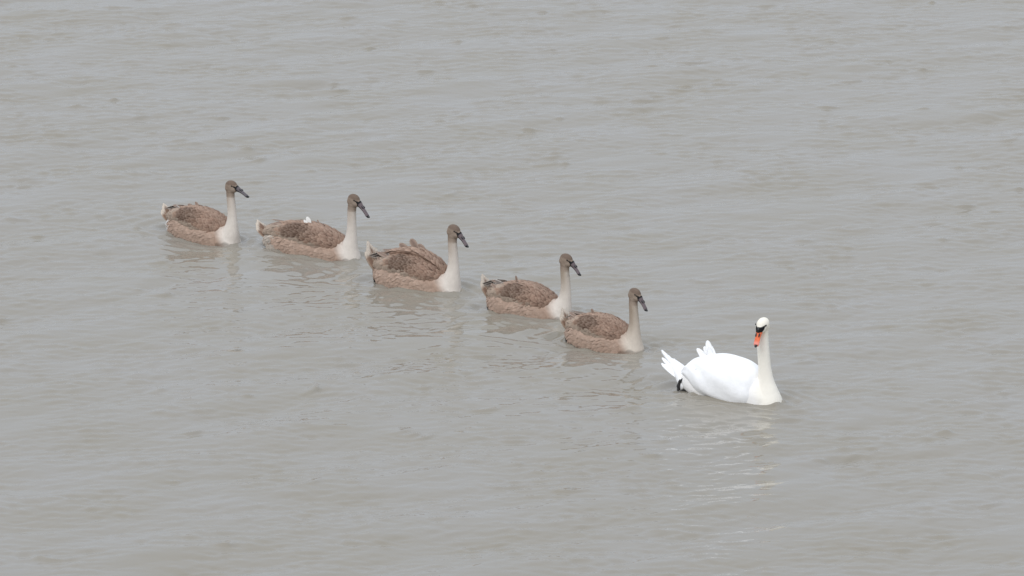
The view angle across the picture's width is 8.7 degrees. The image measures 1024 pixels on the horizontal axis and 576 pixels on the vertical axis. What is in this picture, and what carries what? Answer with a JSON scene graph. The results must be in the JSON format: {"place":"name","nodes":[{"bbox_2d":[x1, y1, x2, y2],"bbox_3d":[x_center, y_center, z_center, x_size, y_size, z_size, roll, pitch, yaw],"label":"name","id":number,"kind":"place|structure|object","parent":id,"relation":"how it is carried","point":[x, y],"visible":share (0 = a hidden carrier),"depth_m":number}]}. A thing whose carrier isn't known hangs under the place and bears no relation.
{"place":"outdoors","nodes":[
{"label":"outdoors","id":0,"kind":"place"},
{"bbox_2d":[0,0,1023,575],"bbox_3d":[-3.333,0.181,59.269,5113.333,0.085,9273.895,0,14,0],"label":"water","id":1,"kind":"structure","parent":0,"point":[832,190],"depth_m":59.98},
{"bbox_2d":[161,180,248,246],"bbox_3d":[-2.829,-0.708,61.825,1.092,0.690,0.386,13,19,41],"label":"cygnet","id":2,"kind":"object","parent":1,"relation":"on","point":[202,224],"visible":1,"depth_m":61.67},
{"bbox_2d":[256,194,369,260],"bbox_3d":[-1.812,-0.569,61.227,1.281,0.715,0.390,10,17,34],"label":"cygnet","id":3,"kind":"object","parent":1,"relation":"on","point":[312,239],"visible":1,"depth_m":61.08},
{"bbox_2d":[365,224,468,291],"bbox_3d":[-0.840,-0.264,59.998,1.091,0.724,0.407,9,17,32],"label":"cygnet","id":4,"kind":"object","parent":1,"relation":"on","point":[415,265],"visible":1,"depth_m":59.87},
{"bbox_2d":[480,253,580,319],"bbox_3d":[0.172,-0.013,59.060,1.004,0.682,0.394,8,16,29],"label":"cygnet","id":5,"kind":"object","parent":1,"relation":"on","point":[528,298],"visible":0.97,"depth_m":58.94},
{"bbox_2d":[560,288,647,353],"bbox_3d":[0.801,0.271,57.975,0.910,0.650,0.385,10,17,35],"label":"cygnet","id":6,"kind":"object","parent":1,"relation":"on","point":[592,330],"visible":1,"depth_m":57.84},
{"bbox_2d":[661,317,781,404],"bbox_3d":[1.757,0.588,56.381,1.226,0.831,0.450,10,17,35],"label":"swan","id":7,"kind":"object","parent":1,"relation":"on","point":[709,372],"visible":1,"depth_m":56.17}
]}

